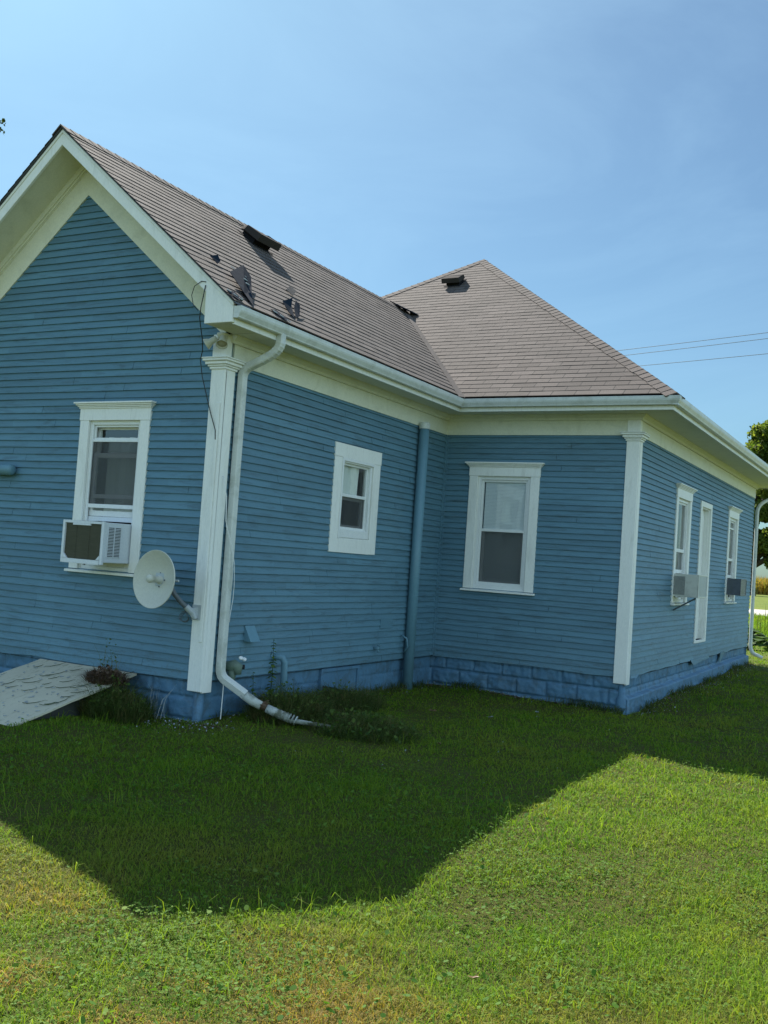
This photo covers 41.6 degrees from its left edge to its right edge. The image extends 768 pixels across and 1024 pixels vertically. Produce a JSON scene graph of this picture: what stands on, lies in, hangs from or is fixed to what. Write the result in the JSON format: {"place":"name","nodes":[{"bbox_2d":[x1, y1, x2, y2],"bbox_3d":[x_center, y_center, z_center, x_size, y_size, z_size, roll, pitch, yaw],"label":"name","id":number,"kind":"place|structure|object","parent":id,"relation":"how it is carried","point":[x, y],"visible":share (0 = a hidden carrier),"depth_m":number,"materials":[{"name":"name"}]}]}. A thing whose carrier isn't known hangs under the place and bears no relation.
{"place":"outdoors","nodes":[
{"label":"outdoors","id":0,"kind":"place"},
{"bbox_2d":[0,594,767,1023],"bbox_3d":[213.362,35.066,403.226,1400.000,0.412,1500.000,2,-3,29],"label":"lawn","id":1,"kind":"structure","parent":0,"point":[760,602],"depth_m":5.99,"materials":[{"name":"plant"}]},
{"bbox_2d":[0,118,5,134],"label":"tree","id":2,"kind":"object","parent":1,"relation":"on","point":[3,120],"visible":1,"depth_m":23.05,"materials":[{"name":"green plant"}]},
{"bbox_2d":[0,659,136,726],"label":"cellar hatch","id":3,"kind":"object","parent":1,"relation":"on","point":[27,690],"visible":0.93,"depth_m":9.32,"materials":[{"name":"wood"}]},
{"bbox_2d":[63,663,140,685],"bbox_3d":[-2.624,1.512,9.555,0.834,0.223,0.794,2,-3,29],"label":"dead brush","id":4,"kind":"object","parent":3,"relation":"on","point":[101,677],"visible":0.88,"depth_m":9.47,"materials":[{"name":"brown plant"}]},
{"bbox_2d":[93,639,119,668],"bbox_3d":[-2.662,1.397,9.670,0.436,0.457,0.255,4,-3,1],"label":"weed clump","id":5,"kind":"object","parent":3,"relation":"on","point":[115,657],"visible":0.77,"depth_m":9.67,"materials":[{"name":"green plant"}]},
{"bbox_2d":[50,669,172,724],"bbox_3d":[-2.482,1.667,9.290,1.381,0.505,1.262,2,-3,29],"label":"weed clump","id":6,"kind":"object","parent":1,"relation":"on","point":[116,704],"visible":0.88,"depth_m":9.16,"materials":[{"name":"green plant"}]},
{"bbox_2d":[142,679,176,719],"bbox_3d":[-2.134,1.738,9.473,0.349,0.422,0.386,5,-3,-25],"label":"weed clump","id":7,"kind":"object","parent":1,"relation":"on","point":[157,702],"visible":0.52,"depth_m":9.42,"materials":[{"name":"plant"}]},
{"bbox_2d":[248,672,256,715],"bbox_3d":[-1.272,1.752,9.711,0.099,0.425,0.099,5,-3,-21],"label":"leafy weed","id":8,"kind":"object","parent":1,"relation":"on","point":[252,689],"visible":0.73,"depth_m":9.71,"materials":[{"name":"green plant"}]},
{"bbox_2d":[265,642,276,695],"bbox_3d":[-1.113,1.623,9.963,0.135,0.727,0.126,2,-3,29],"label":"leafy weed","id":9,"kind":"object","parent":1,"relation":"on","point":[272,673],"visible":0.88,"depth_m":9.95,"materials":[{"name":"green plant"}]},
{"bbox_2d":[226,678,355,726],"bbox_3d":[-0.921,1.802,9.926,1.540,0.516,1.491,5,-3,-21],"label":"weed clump","id":10,"kind":"object","parent":1,"relation":"on","point":[304,707],"visible":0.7,"depth_m":9.72,"materials":[{"name":"green plant"}]},
{"bbox_2d":[298,674,392,716],"bbox_3d":[-0.478,1.920,10.794,1.271,0.441,2.043,2,-3,29],"label":"weed clump","id":11,"kind":"object","parent":1,"relation":"on","point":[360,700],"visible":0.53,"depth_m":10.73,"materials":[{"name":"green plant"}]},
{"bbox_2d":[302,704,426,744],"bbox_3d":[-0.210,1.954,9.539,1.450,0.325,1.383,2,-3,29],"label":"weed clump","id":12,"kind":"object","parent":1,"relation":"on","point":[381,727],"visible":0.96,"depth_m":9.35,"materials":[{"name":"green plant"}]},
{"bbox_2d":[0,701,766,1023],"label":"broadleaf weeds","id":13,"kind":"object","parent":1,"relation":"on","point":[294,987],"visible":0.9,"depth_m":4.48,"materials":[{"name":"green plant"}]},
{"bbox_2d":[0,124,767,721],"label":"blue house","id":14,"kind":"structure","parent":1,"relation":"on","point":[484,474],"depth_m":11.31,"materials":[{"name":"paint"}]},
{"bbox_2d":[60,516,131,568],"bbox_3d":[-2.832,0.299,9.924,0.681,0.525,0.490,2,-3,29],"label":"window air conditioner","id":15,"kind":"object","parent":14,"relation":"attached to","point":[94,541],"depth_m":9.72,"materials":[{"name":"white metal"}]},
{"bbox_2d":[64,400,155,576],"bbox_3d":[-2.686,-0.233,10.146,1.041,1.719,0.335,2,-3,29],"label":"window","id":16,"kind":"structure","parent":14,"relation":"in","point":[127,458],"depth_m":10.20,"materials":[{"name":"white paint"}]},
{"bbox_2d":[133,550,200,621],"bbox_3d":[-2.017,0.686,9.347,0.562,0.659,0.465,2,-3,29],"label":"satellite dish","id":17,"kind":"object","parent":14,"relation":"attached to","point":[154,580],"visible":1,"depth_m":9.29,"materials":[{"name":"white metal"}]},
{"bbox_2d":[191,281,215,438],"bbox_3d":[-1.689,-1.390,9.322,0.219,1.394,0.429,3,-3,18],"label":"cable","id":18,"kind":"object","parent":14,"relation":"attached to","point":[202,350],"visible":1,"depth_m":9.44,"materials":[{"name":"black rubber"}]},
{"bbox_2d":[203,332,228,348],"bbox_3d":[-1.558,-1.591,9.414,0.290,0.157,0.173,2,-3,29],"label":"floodlight","id":19,"kind":"object","parent":14,"relation":"attached to","point":[220,340],"visible":1,"depth_m":9.38,"materials":[{"name":"beige plastic"}]},
{"bbox_2d":[223,477,234,621],"bbox_3d":[-1.470,0.351,9.499,0.212,1.371,0.033,6,-3,-36],"label":"cable","id":20,"kind":"object","parent":14,"relation":"attached to","point":[230,545],"visible":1,"depth_m":9.51,"materials":[{"name":"black plastic"}]},
{"bbox_2d":[240,692,329,726],"bbox_3d":[-0.902,1.841,9.445,0.922,0.292,0.114,4,-3,6],"label":"drain extension","id":21,"kind":"object","parent":14,"relation":"attached to","point":[251,699],"visible":0.96,"depth_m":9.43,"materials":[{"name":"white plastic"}]},
{"bbox_2d":[327,441,381,554],"bbox_3d":[-0.376,-0.136,11.722,0.142,1.233,1.066,2,-3,29],"label":"window","id":22,"kind":"structure","parent":14,"relation":"in","point":[361,538],"depth_m":11.75,"materials":[{"name":"white paint"}]},
{"bbox_2d":[460,462,544,595],"bbox_3d":[1.558,0.207,13.331,1.105,1.719,0.198,2,-3,29],"label":"window","id":23,"kind":"structure","parent":14,"relation":"in","point":[526,476],"depth_m":13.37,"materials":[{"name":"white paint"}]},
{"bbox_2d":[670,483,697,605],"bbox_3d":[4.347,0.492,14.842,0.198,1.744,1.116,2,-3,29],"label":"window","id":24,"kind":"structure","parent":14,"relation":"in","point":[685,493],"depth_m":15.12,"materials":[{"name":"white paint"}]},
{"bbox_2d":[673,573,707,610],"bbox_3d":[4.367,1.165,14.597,0.460,0.539,0.607,2,-3,29],"label":"window air conditioner","id":25,"kind":"object","parent":14,"relation":"attached to","point":[690,585],"depth_m":14.34,"materials":[{"name":"beige metal"}]},
{"bbox_2d":[693,501,712,642],"bbox_3d":[5.086,0.969,16.272,0.130,2.249,0.890,2,-3,29],"label":"blocked doorway","id":26,"kind":"structure","parent":14,"relation":"in","point":[704,541],"depth_m":16.53,"materials":[{"name":"white paint"}]},
{"bbox_2d":[724,506,742,603],"bbox_3d":[6.326,0.797,18.465,0.198,1.744,1.116,2,-3,29],"label":"window","id":27,"kind":"structure","parent":14,"relation":"in","point":[733,525],"depth_m":18.75,"materials":[{"name":"white paint"}]},
{"bbox_2d":[726,578,746,595],"bbox_3d":[6.335,1.355,18.305,0.350,0.304,0.627,2,-3,29],"label":"window air conditioner","id":28,"kind":"object","parent":14,"relation":"attached to","point":[736,587],"depth_m":18.03,"materials":[{"name":"grey metal"}]},
{"bbox_2d":[0,686,767,1023],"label":"clover","id":29,"kind":"object","parent":1,"relation":"on","point":[256,998],"visible":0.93,"depth_m":5.24,"materials":[{"name":"green plant"}]},
{"bbox_2d":[121,664,767,735],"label":"dead litter","id":30,"kind":"object","parent":1,"relation":"on","point":[443,687],"visible":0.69,"depth_m":12.84,"materials":[{"name":"brown plant"}]},
{"bbox_2d":[136,664,762,774],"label":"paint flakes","id":31,"kind":"object","parent":1,"relation":"on","point":[405,719],"visible":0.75,"depth_m":10.89,"materials":[{"name":"paint"}]},
{"bbox_2d":[213,660,758,719],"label":"untrimmed grass","id":32,"kind":"structure","parent":1,"relation":"on","point":[647,706],"depth_m":12.94,"materials":[{"name":"green plant"}]},
{"bbox_2d":[745,420,767,595],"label":"tree","id":33,"kind":"object","parent":1,"relation":"on","point":[757,444],"visible":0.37,"depth_m":145.89,"materials":[{"name":"green plant"}]},
{"bbox_2d":[747,630,765,642],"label":"hosta","id":34,"kind":"object","parent":1,"relation":"on","point":[758,634],"visible":0.16,"depth_m":26.79,"materials":[{"name":"green plant"}]},
{"bbox_2d":[746,636,767,650],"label":"hosta","id":35,"kind":"object","parent":1,"relation":"on","point":[759,641],"visible":0.75,"depth_m":24.08,"materials":[{"name":"green plant"}]},
{"bbox_2d":[0,0,767,578],"label":"sky","id":36,"kind":"structure","parent":0,"point":[609,158],"materials":[{"name":"blue"}]},
{"bbox_2d":[617,332,767,350],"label":"power line","id":37,"kind":"object","parent":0,"point":[693,341],"visible":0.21,"depth_m":33.21,"materials":[{"name":"grey metal"}]},
{"bbox_2d":[624,338,767,355],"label":"power line","id":38,"kind":"object","parent":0,"point":[699,346],"visible":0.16,"depth_m":33.27,"materials":[{"name":"grey metal"}]},
{"bbox_2d":[641,353,767,365],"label":"power line","id":39,"kind":"object","parent":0,"point":[705,359],"visible":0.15,"depth_m":33.19,"materials":[{"name":"grey metal"}]},
{"bbox_2d":[748,610,767,636],"bbox_3d":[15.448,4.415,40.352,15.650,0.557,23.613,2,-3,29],"label":"rough grass","id":40,"kind":"structure","parent":0,"point":[763,622],"depth_m":38.04,"materials":[{"name":"green plant"}]},
{"bbox_2d":[749,609,767,615],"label":"gravel road","id":41,"kind":"structure","parent":0,"point":[761,612],"depth_m":59.93,"materials":[{"name":"white gravel"}]},
{"bbox_2d":[755,576,767,594],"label":"corn field","id":42,"kind":"structure","parent":0,"point":[761,586],"depth_m":170.20,"materials":[{"name":"yellow plant"}]}
]}

